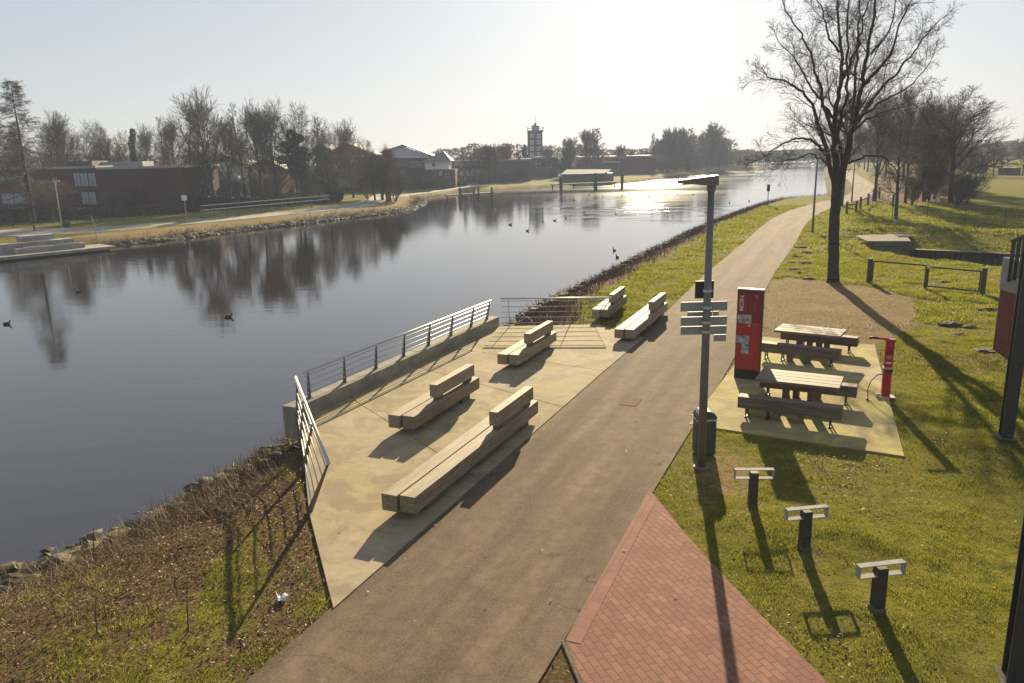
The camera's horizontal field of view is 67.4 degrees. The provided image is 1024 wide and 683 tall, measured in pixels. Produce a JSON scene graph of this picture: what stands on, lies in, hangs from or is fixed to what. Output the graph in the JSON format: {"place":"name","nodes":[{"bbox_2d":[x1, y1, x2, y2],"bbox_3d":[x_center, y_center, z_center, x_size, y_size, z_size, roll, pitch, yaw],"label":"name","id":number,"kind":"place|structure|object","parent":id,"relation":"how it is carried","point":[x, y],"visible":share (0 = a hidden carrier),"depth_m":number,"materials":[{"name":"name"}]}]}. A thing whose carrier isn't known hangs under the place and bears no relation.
{"place":"outdoors","nodes":[
{"label":"outdoors","id":0,"kind":"place"},
{"bbox_2d":[0,244,115,260],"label":"quay","id":1,"kind":"structure","parent":0,"point":[93,247],"depth_m":64.71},
{"bbox_2d":[0,203,377,236],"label":"path","id":2,"kind":"structure","parent":0,"point":[20,232],"depth_m":85.54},
{"bbox_2d":[200,195,330,218],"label":"two rail railing","id":3,"kind":"object","parent":2,"relation":"on","point":[311,200],"visible":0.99,"depth_m":100.53,"materials":[{"name":"metal"}]},
{"bbox_2d":[0,160,826,574],"bbox_3d":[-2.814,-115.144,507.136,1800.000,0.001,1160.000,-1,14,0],"label":"water","id":4,"kind":"structure","parent":0,"point":[136,378],"depth_m":37.90,"materials":[{"name":"blue liquid"}]},
{"bbox_2d":[303,324,642,608],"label":"terrace","id":5,"kind":"structure","parent":0,"point":[366,449],"depth_m":17.13,"materials":[{"name":"concrete"}]},
{"bbox_2d":[294,376,329,514],"bbox_3d":[-4.255,1.959,15.530,0.448,1.091,5.699,-6,14,-20],"label":"terrace railing","id":6,"kind":"object","parent":5,"relation":"on","point":[307,448],"visible":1,"depth_m":15.04,"materials":[{"name":"metal"}]},
{"bbox_2d":[388,364,479,429],"bbox_3d":[-1.798,1.294,18.421,0.626,0.852,3.350,5,15,23],"label":"timber bench","id":7,"kind":"object","parent":5,"relation":"on","point":[460,385],"visible":1,"depth_m":17.98,"materials":[{"name":"brown wood"}]},
{"bbox_2d":[381,386,537,513],"bbox_3d":[-0.808,1.998,15.414,0.626,0.852,5.620,5,15,23],"label":"timber bench","id":8,"kind":"object","parent":5,"relation":"on","point":[424,485],"visible":1,"depth_m":14.70,"materials":[{"name":"brown wood"}]},
{"bbox_2d":[497,321,556,365],"bbox_3d":[0.502,0.045,23.350,0.626,0.852,3.200,5,15,23],"label":"timber bench","id":9,"kind":"object","parent":5,"relation":"on","point":[539,338],"visible":1,"depth_m":22.84,"materials":[{"name":"brown wood"}]},
{"bbox_2d":[501,297,611,324],"bbox_3d":[1.576,-1.072,27.465,3.921,1.092,0.348,0,14,5],"label":"terrace railing","id":10,"kind":"object","parent":5,"relation":"on","point":[538,306],"visible":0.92,"depth_m":27.33,"materials":[{"name":"metal"}]},
{"bbox_2d":[0,157,1023,682],"bbox_3d":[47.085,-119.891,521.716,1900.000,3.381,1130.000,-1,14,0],"label":"ground","id":11,"kind":"structure","parent":0,"point":[1002,191],"depth_m":12.52,"materials":[{"name":"plant"}]},
{"bbox_2d":[0,121,34,208],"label":"bare tree","id":12,"kind":"object","parent":11,"relation":"on","point":[1,153],"visible":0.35,"depth_m":116.15,"materials":[{"name":"brown plant"}]},
{"bbox_2d":[0,77,80,223],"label":"sparse conifer","id":13,"kind":"object","parent":11,"relation":"on","point":[25,172],"visible":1,"depth_m":90.91,"materials":[{"name":"green plant"}]},
{"bbox_2d":[0,233,84,253],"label":"concrete steps","id":14,"kind":"structure","parent":11,"relation":"on","point":[35,243],"depth_m":65.32,"materials":[{"name":"grey concrete"}]},
{"bbox_2d":[10,175,78,208],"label":"bare thicket","id":15,"kind":"object","parent":11,"relation":"on","point":[55,203],"visible":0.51,"depth_m":101.11,"materials":[{"name":"brown plant"}]},
{"bbox_2d":[31,107,91,173],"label":"bare tree","id":16,"kind":"object","parent":11,"relation":"on","point":[57,129],"visible":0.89,"depth_m":117.42,"materials":[{"name":"brown plant"}]},
{"bbox_2d":[36,113,89,166],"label":"bare tree","id":17,"kind":"object","parent":11,"relation":"on","point":[75,154],"visible":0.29,"depth_m":122.98,"materials":[{"name":"brown plant"}]},
{"bbox_2d":[0,204,176,228],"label":"fence","id":18,"kind":"object","parent":11,"relation":"on","point":[53,215],"visible":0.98,"depth_m":91.47,"materials":[{"name":"metal"}]},
{"bbox_2d":[0,204,185,223],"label":"hedge","id":19,"kind":"object","parent":11,"relation":"on","point":[179,208],"visible":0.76,"depth_m":98.85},
{"bbox_2d":[67,119,120,161],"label":"bare tree","id":20,"kind":"object","parent":11,"relation":"on","point":[92,157],"visible":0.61,"depth_m":135.45,"materials":[{"name":"brown plant"}]},
{"bbox_2d":[87,120,130,161],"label":"bare tree","id":21,"kind":"object","parent":11,"relation":"on","point":[109,147],"visible":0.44,"depth_m":141.20,"materials":[{"name":"brown plant"}]},
{"bbox_2d":[0,161,221,209],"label":"brick hall","id":22,"kind":"structure","parent":11,"relation":"on","point":[91,179],"depth_m":116.35,"materials":[{"name":"brick"},{"name":"window glass"},{"name":"pale metal"}]},
{"bbox_2d":[128,184,156,205],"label":"bare thicket","id":23,"kind":"object","parent":11,"relation":"on","point":[140,199],"visible":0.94,"depth_m":109.43,"materials":[{"name":"brown plant"}]},
{"bbox_2d":[129,121,163,165],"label":"bare tree","id":24,"kind":"object","parent":11,"relation":"on","point":[146,146],"visible":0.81,"depth_m":144.89,"materials":[{"name":"brown plant"}]},
{"bbox_2d":[0,449,328,682],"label":"grass tufts","id":25,"kind":"object","parent":11,"relation":"on","point":[157,607],"visible":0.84,"depth_m":10.59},
{"bbox_2d":[50,429,295,556],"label":"dry reeds","id":26,"kind":"object","parent":11,"relation":"on","point":[196,492],"visible":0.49,"depth_m":15.55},
{"bbox_2d":[150,110,195,165],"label":"bare tree","id":27,"kind":"object","parent":11,"relation":"on","point":[169,147],"visible":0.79,"depth_m":121.00,"materials":[{"name":"brown plant"}]},
{"bbox_2d":[154,84,239,195],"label":"bare tree","id":28,"kind":"object","parent":11,"relation":"on","point":[191,114],"visible":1,"depth_m":110.53,"materials":[{"name":"brown plant"}]},
{"bbox_2d":[2,158,393,194],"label":"undergrowth","id":29,"kind":"object","parent":11,"relation":"on","point":[342,180],"visible":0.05,"depth_m":158.61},
{"bbox_2d":[197,153,216,204],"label":"ivy clad trunk","id":30,"kind":"object","parent":11,"relation":"on","point":[205,190],"visible":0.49,"depth_m":118.99,"materials":[{"name":"green plant"}]},
{"bbox_2d":[191,109,245,197],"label":"bare tree","id":31,"kind":"object","parent":11,"relation":"on","point":[228,158],"visible":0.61,"depth_m":119.45,"materials":[{"name":"brown plant"}]},
{"bbox_2d":[219,103,255,196],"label":"bare tree","id":32,"kind":"object","parent":11,"relation":"on","point":[242,175],"visible":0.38,"depth_m":124.96,"materials":[{"name":"brown plant"}]},
{"bbox_2d":[211,154,294,197],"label":"white house","id":33,"kind":"structure","parent":11,"relation":"on","point":[238,193],"depth_m":138.37,"materials":[{"name":"paint"}]},
{"bbox_2d":[221,95,288,196],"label":"bare tree","id":34,"kind":"object","parent":11,"relation":"on","point":[255,150],"visible":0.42,"depth_m":119.18,"materials":[{"name":"brown plant"}]},
{"bbox_2d":[236,167,273,197],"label":"bare thicket","id":35,"kind":"object","parent":11,"relation":"on","point":[255,187],"visible":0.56,"depth_m":130.63,"materials":[{"name":"brown plant"}]},
{"bbox_2d":[182,195,331,211],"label":"hedge","id":36,"kind":"object","parent":11,"relation":"on","point":[193,203],"visible":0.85,"depth_m":111.57,"materials":[{"name":"green plant"}]},
{"bbox_2d":[95,194,440,243],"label":"bank brush","id":37,"kind":"object","parent":11,"relation":"on","point":[414,202],"visible":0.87,"depth_m":97.11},
{"bbox_2d":[111,197,427,245],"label":"rock edging","id":38,"kind":"object","parent":11,"relation":"on","point":[228,230],"visible":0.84,"depth_m":86.29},
{"bbox_2d":[240,97,308,197],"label":"bare tree","id":39,"kind":"object","parent":11,"relation":"on","point":[269,160],"visible":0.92,"depth_m":116.36,"materials":[{"name":"brown plant"}]},
{"bbox_2d":[263,171,290,196],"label":"bare thicket","id":40,"kind":"object","parent":11,"relation":"on","point":[270,186],"visible":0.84,"depth_m":128.11,"materials":[{"name":"brown plant"}]},
{"bbox_2d":[274,129,311,205],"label":"evergreen tree","id":41,"kind":"object","parent":11,"relation":"on","point":[298,167],"visible":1,"depth_m":114.28,"materials":[{"name":"green plant"}]},
{"bbox_2d":[271,102,324,196],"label":"bare tree","id":42,"kind":"object","parent":11,"relation":"on","point":[301,128],"visible":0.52,"depth_m":123.32,"materials":[{"name":"brown plant"}]},
{"bbox_2d":[286,169,331,197],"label":"bare thicket","id":43,"kind":"object","parent":11,"relation":"on","point":[310,188],"visible":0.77,"depth_m":125.44,"materials":[{"name":"brown plant"}]},
{"bbox_2d":[302,111,348,197],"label":"bare tree","id":44,"kind":"object","parent":11,"relation":"on","point":[315,134],"visible":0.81,"depth_m":130.22,"materials":[{"name":"brown plant"}]},
{"bbox_2d":[310,129,344,190],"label":"bare tree","id":45,"kind":"object","parent":11,"relation":"on","point":[327,168],"visible":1,"depth_m":122.01,"materials":[{"name":"brown plant"}]},
{"bbox_2d":[328,118,363,197],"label":"bare tree","id":46,"kind":"object","parent":11,"relation":"on","point":[347,132],"visible":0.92,"depth_m":133.86,"materials":[{"name":"brown plant"}]},
{"bbox_2d":[311,143,383,191],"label":"gabled house","id":47,"kind":"structure","parent":11,"relation":"on","point":[362,147],"depth_m":165.32,"materials":[{"name":"brick"}]},
{"bbox_2d":[343,171,377,198],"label":"bare thicket","id":48,"kind":"object","parent":11,"relation":"on","point":[366,189],"visible":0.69,"depth_m":128.83,"materials":[{"name":"brown plant"}]},
{"bbox_2d":[350,137,387,199],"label":"bare tree","id":49,"kind":"object","parent":11,"relation":"on","point":[365,155],"visible":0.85,"depth_m":124.77,"materials":[{"name":"brown plant"}]},
{"bbox_2d":[2,135,740,177],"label":"distant woods","id":50,"kind":"object","parent":11,"relation":"on","point":[558,149],"visible":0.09,"depth_m":302.21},
{"bbox_2d":[357,154,399,199],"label":"bare thicket","id":51,"kind":"object","parent":11,"relation":"on","point":[384,173],"visible":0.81,"depth_m":123.70,"materials":[{"name":"brown plant"}]},
{"bbox_2d":[282,316,498,439],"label":"concrete wall","id":52,"kind":"structure","parent":11,"relation":"on","point":[330,395],"depth_m":21.10,"materials":[{"name":"concrete"}]},
{"bbox_2d":[303,300,491,398],"bbox_3d":[-2.946,-0.041,22.855,0.252,0.711,9.871,5,15,25],"label":"terrace railing","id":53,"kind":"object","parent":52,"relation":"on","point":[309,391],"visible":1,"depth_m":21.61,"materials":[{"name":"metal"}]},
{"bbox_2d":[378,168,409,200],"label":"bare thicket","id":54,"kind":"object","parent":11,"relation":"on","point":[398,178],"visible":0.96,"depth_m":121.06,"materials":[{"name":"brown plant"}]},
{"bbox_2d":[373,144,434,187],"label":"gabled house","id":55,"kind":"structure","parent":11,"relation":"on","point":[412,163],"depth_m":175.46,"materials":[{"name":"brick"}]},
{"bbox_2d":[424,151,457,187],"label":"white house","id":56,"kind":"structure","parent":11,"relation":"on","point":[440,172],"depth_m":168.97,"materials":[{"name":"brick"}]},
{"bbox_2d":[474,142,500,183],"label":"bare tree","id":57,"kind":"object","parent":11,"relation":"on","point":[489,152],"visible":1,"depth_m":184.08,"materials":[{"name":"brown plant"}]},
{"bbox_2d":[451,157,531,182],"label":"long building","id":58,"kind":"structure","parent":11,"relation":"on","point":[506,165],"depth_m":201.00,"materials":[{"name":"brick"}]},
{"bbox_2d":[0,322,1023,682],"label":"dead leaves","id":59,"kind":"object","parent":11,"relation":"on","point":[176,536],"depth_m":12.35,"materials":[{"name":"plant"}]},
{"bbox_2d":[510,156,558,177],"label":"flat roofed hall","id":60,"kind":"structure","parent":11,"relation":"on","point":[538,161],"depth_m":230.03,"materials":[{"name":"brick"}]},
{"bbox_2d":[527,120,543,156],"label":"clock tower","id":61,"kind":"structure","parent":11,"relation":"on","point":[534,139],"depth_m":253.86,"materials":[{"name":"brick"}]},
{"bbox_2d":[576,128,601,168],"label":"bare tree","id":62,"kind":"object","parent":11,"relation":"on","point":[586,141],"visible":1,"depth_m":227.64,"materials":[{"name":"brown plant"}]},
{"bbox_2d":[503,227,698,325],"bbox_3d":[16.505,-9.385,66.608,5.039,1.226,85.230,5,15,26],"label":"rock edging","id":63,"kind":"object","parent":11,"relation":"on","point":[541,303],"visible":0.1,"depth_m":37.94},
{"bbox_2d":[592,286,626,317],"bbox_3d":[3.790,-1.503,29.626,0.626,0.852,3.100,4,15,20],"label":"timber bench","id":64,"kind":"object","parent":11,"relation":"on","point":[618,300],"visible":0.94,"depth_m":29.08,"materials":[{"name":"brown wood"}]},
{"bbox_2d":[565,495,655,643],"bbox_3d":[1.643,3.309,11.743,0.210,0.069,4.564,4,15,22],"label":"brick edging","id":65,"kind":"object","parent":11,"relation":"on","point":[584,620],"visible":0.79,"depth_m":11.17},
{"bbox_2d":[576,155,656,173],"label":"brown hall","id":66,"kind":"structure","parent":11,"relation":"on","point":[637,164],"depth_m":245.50,"materials":[{"name":"brick"}]},
{"bbox_2d":[614,293,667,338],"bbox_3d":[4.626,-0.926,27.075,0.626,0.852,5.050,5,15,23],"label":"timber bench","id":67,"kind":"object","parent":11,"relation":"on","point":[635,325],"visible":1,"depth_m":26.61,"materials":[{"name":"brown wood"}]},
{"bbox_2d":[659,127,681,171],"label":"bare tree","id":68,"kind":"object","parent":11,"relation":"on","point":[669,143],"visible":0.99,"depth_m":253.28,"materials":[{"name":"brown plant"}]},
{"bbox_2d":[503,192,845,325],"bbox_3d":[20.604,-10.840,70.189,9.881,1.925,96.962,6,15,28],"label":"bank brush","id":69,"kind":"object","parent":11,"relation":"on","point":[660,249],"visible":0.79,"depth_m":40.32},
{"bbox_2d":[671,127,691,171],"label":"bare tree","id":70,"kind":"object","parent":11,"relation":"on","point":[681,140],"visible":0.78,"depth_m":257.37,"materials":[{"name":"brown plant"}]},
{"bbox_2d":[638,148,754,171],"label":"undergrowth","id":71,"kind":"object","parent":11,"relation":"on","point":[730,159],"visible":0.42,"depth_m":294.67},
{"bbox_2d":[678,175,727,470],"bbox_3d":[3.528,-0.242,14.295,0.989,5.580,0.280,-1,14,0],"label":"street lamp","id":72,"kind":"object","parent":11,"relation":"on","point":[704,290],"visible":1,"depth_m":14.30,"materials":[{"name":"metal"}]},
{"bbox_2d":[692,407,716,454],"bbox_3d":[3.907,1.824,15.609,0.415,0.970,0.380,-1,14,0],"label":"waste bin","id":73,"kind":"object","parent":11,"relation":"on","point":[711,433],"visible":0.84,"depth_m":15.46,"materials":[{"name":"metal"}]},
{"bbox_2d":[692,121,731,169],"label":"bare tree","id":74,"kind":"object","parent":11,"relation":"on","point":[713,132],"visible":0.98,"depth_m":271.64,"materials":[{"name":"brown plant"}]},
{"bbox_2d":[734,468,774,507],"bbox_3d":[4.149,2.541,13.213,0.660,0.751,0.175,-1,14,3],"label":"leaning post","id":75,"kind":"object","parent":11,"relation":"on","point":[753,477],"visible":0.9,"depth_m":13.14,"materials":[{"name":"black wood"}]},
{"bbox_2d":[709,148,825,163],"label":"distant woods","id":76,"kind":"object","parent":11,"relation":"on","point":[798,151],"visible":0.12,"depth_m":408.15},
{"bbox_2d":[690,337,903,457],"bbox_3d":[7.941,1.147,20.352,4.342,0.222,9.536,5,15,26],"label":"picnic pad","id":77,"kind":"object","parent":11,"relation":"on","point":[853,428],"visible":0.46,"depth_m":17.99,"materials":[{"name":"concrete"}]},
{"bbox_2d":[734,287,764,379],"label":"information pillar","id":78,"kind":"structure","parent":77,"relation":"on","point":[749,328],"depth_m":20.31,"materials":[{"name":"metal"}]},
{"bbox_2d":[737,368,857,428],"bbox_3d":[6.734,1.239,18.029,2.370,0.750,2.120,6,15,27],"label":"picnic table","id":79,"kind":"object","parent":77,"relation":"on","point":[814,386],"visible":1,"depth_m":17.64,"materials":[{"name":"brown wood"}]},
{"bbox_2d":[762,324,858,366],"bbox_3d":[8.820,0.040,22.772,2.370,0.750,2.120,7,16,32],"label":"picnic table","id":80,"kind":"object","parent":77,"relation":"on","point":[800,335],"visible":0.96,"depth_m":22.47,"materials":[{"name":"brown wood"}]},
{"bbox_2d":[866,336,895,399],"bbox_3d":[8.989,0.653,18.627,0.687,1.514,0.555,3,14,17],"label":"repair stand","id":81,"kind":"object","parent":77,"relation":"on","point":[887,366],"visible":1,"depth_m":18.67,"materials":[{"name":"red paint"}]},
{"bbox_2d":[784,504,828,552],"bbox_3d":[4.489,2.885,11.757,0.660,0.751,0.175,-3,14,-8],"label":"leaning post","id":82,"kind":"object","parent":11,"relation":"on","point":[806,517],"visible":0.98,"depth_m":11.69,"materials":[{"name":"black wood"}]},
{"bbox_2d":[764,277,915,343],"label":"gravel chips","id":83,"kind":"object","parent":11,"relation":"on","point":[838,308],"visible":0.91,"depth_m":29.65,"materials":[{"name":"gravel"}]},
{"bbox_2d":[808,86,886,205],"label":"bare tree","id":84,"kind":"object","parent":11,"relation":"on","point":[843,142],"visible":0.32,"depth_m":77.38,"materials":[{"name":"brown plant"}]},
{"bbox_2d":[734,0,964,282],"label":"bare tree","id":85,"kind":"object","parent":11,"relation":"on","point":[837,171],"visible":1,"depth_m":32.98,"materials":[{"name":"brown plant"}]},
{"bbox_2d":[855,559,906,614],"bbox_3d":[4.847,3.267,10.144,0.660,0.751,0.175,-4,14,-9],"label":"leaning post","id":86,"kind":"object","parent":11,"relation":"on","point":[880,574],"visible":0.97,"depth_m":10.08,"materials":[{"name":"black wood"}]},
{"bbox_2d":[860,85,905,200],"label":"bare tree","id":87,"kind":"object","parent":11,"relation":"on","point":[880,146],"visible":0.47,"depth_m":85.25,"materials":[{"name":"brown plant"}]},
{"bbox_2d":[855,233,913,256],"bbox_3d":[25.530,-6.273,52.634,3.737,2.025,6.177,2,14,12],"label":"culvert","id":88,"kind":"object","parent":11,"relation":"on","point":[892,242],"visible":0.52,"depth_m":49.80,"materials":[{"name":"concrete"}]},
{"bbox_2d":[881,104,926,218],"bbox_3d":[32.822,-14.938,64.151,3.495,9.694,3.609,12,19,43],"label":"bare tree","id":89,"kind":"object","parent":11,"relation":"on","point":[897,163],"visible":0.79,"depth_m":63.91,"materials":[{"name":"brown plant"}]},
{"bbox_2d":[868,83,956,202],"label":"bare tree","id":90,"kind":"object","parent":11,"relation":"on","point":[908,98],"visible":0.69,"depth_m":80.86,"materials":[{"name":"brown plant"}]},
{"bbox_2d":[900,175,927,205],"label":"bare thicket","id":91,"kind":"object","parent":11,"relation":"on","point":[913,196],"visible":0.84,"depth_m":78.59,"materials":[{"name":"brown plant"}]},
{"bbox_2d":[808,138,1023,164],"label":"distant woods","id":92,"kind":"object","parent":11,"relation":"on","point":[1006,143],"visible":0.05,"depth_m":343.70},
{"bbox_2d":[866,258,987,293],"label":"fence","id":93,"kind":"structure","parent":11,"relation":"on","point":[982,279],"depth_m":32.91,"materials":[{"name":"metal"}]},
{"bbox_2d":[908,157,947,200],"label":"bare thicket","id":94,"kind":"object","parent":11,"relation":"on","point":[933,175],"visible":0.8,"depth_m":83.76,"materials":[{"name":"brown plant"}]},
{"bbox_2d":[912,92,956,201],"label":"bare tree","id":95,"kind":"object","parent":11,"relation":"on","point":[924,193],"visible":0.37,"depth_m":83.50,"materials":[{"name":"brown plant"}]},
{"bbox_2d":[908,87,970,198],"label":"bare tree","id":96,"kind":"object","parent":11,"relation":"on","point":[940,131],"visible":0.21,"depth_m":86.47,"materials":[{"name":"brown plant"}]},
{"bbox_2d":[938,164,986,206],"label":"bare thicket","id":97,"kind":"object","parent":11,"relation":"on","point":[966,183],"visible":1,"depth_m":75.36,"materials":[{"name":"brown plant"}]},
{"bbox_2d":[906,85,1023,202],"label":"bare tree","id":98,"kind":"object","parent":11,"relation":"on","point":[952,142],"visible":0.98,"depth_m":78.58,"materials":[{"name":"brown plant"}]},
{"bbox_2d":[910,249,1020,266],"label":"sheet pile wall","id":99,"kind":"structure","parent":11,"relation":"on","point":[984,258],"depth_m":47.59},
{"bbox_2d":[949,168,996,203],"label":"bare thicket","id":100,"kind":"object","parent":11,"relation":"on","point":[987,178],"visible":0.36,"depth_m":78.95,"materials":[{"name":"brown plant"}]},
{"bbox_2d":[993,257,1019,357],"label":"brick pier","id":101,"kind":"structure","parent":11,"relation":"on","point":[1005,316],"depth_m":22.15,"materials":[{"name":"brick"}]},
{"bbox_2d":[1006,235,1023,281],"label":"stair railing","id":102,"kind":"object","parent":101,"relation":"on","point":[1020,239],"visible":0.88,"depth_m":21.51,"materials":[{"name":"metal"}]},
{"bbox_2d":[994,242,1023,440],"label":"steel post","id":103,"kind":"object","parent":11,"relation":"on","point":[1011,393],"visible":1,"depth_m":15.72,"materials":[{"name":"metal"}]},
{"bbox_2d":[994,515,1023,682],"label":"steel post","id":104,"kind":"object","parent":11,"relation":"on","point":[1013,661],"visible":1,"depth_m":8.68,"materials":[{"name":"metal"}]},
{"bbox_2d":[0,0,1023,166],"label":"sky","id":105,"kind":"structure","parent":0,"point":[426,75],"materials":[{"name":"white"}]},
{"bbox_2d":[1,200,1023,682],"bbox_3d":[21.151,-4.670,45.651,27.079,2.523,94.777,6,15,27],"label":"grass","id":106,"kind":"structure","parent":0,"point":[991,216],"depth_m":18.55,"materials":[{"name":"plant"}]},
{"bbox_2d":[244,165,877,682],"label":"path","id":107,"kind":"structure","parent":0,"point":[582,475],"depth_m":12.41,"materials":[{"name":"asphalt"}]},
{"bbox_2d":[561,169,613,181],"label":"boathouse","id":108,"kind":"object","parent":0,"point":[581,175],"visible":0.83,"depth_m":186.20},
{"bbox_2d":[565,489,827,682],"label":"brick paving","id":109,"kind":"structure","parent":0,"point":[705,624],"depth_m":9.90,"materials":[{"name":"brick"}]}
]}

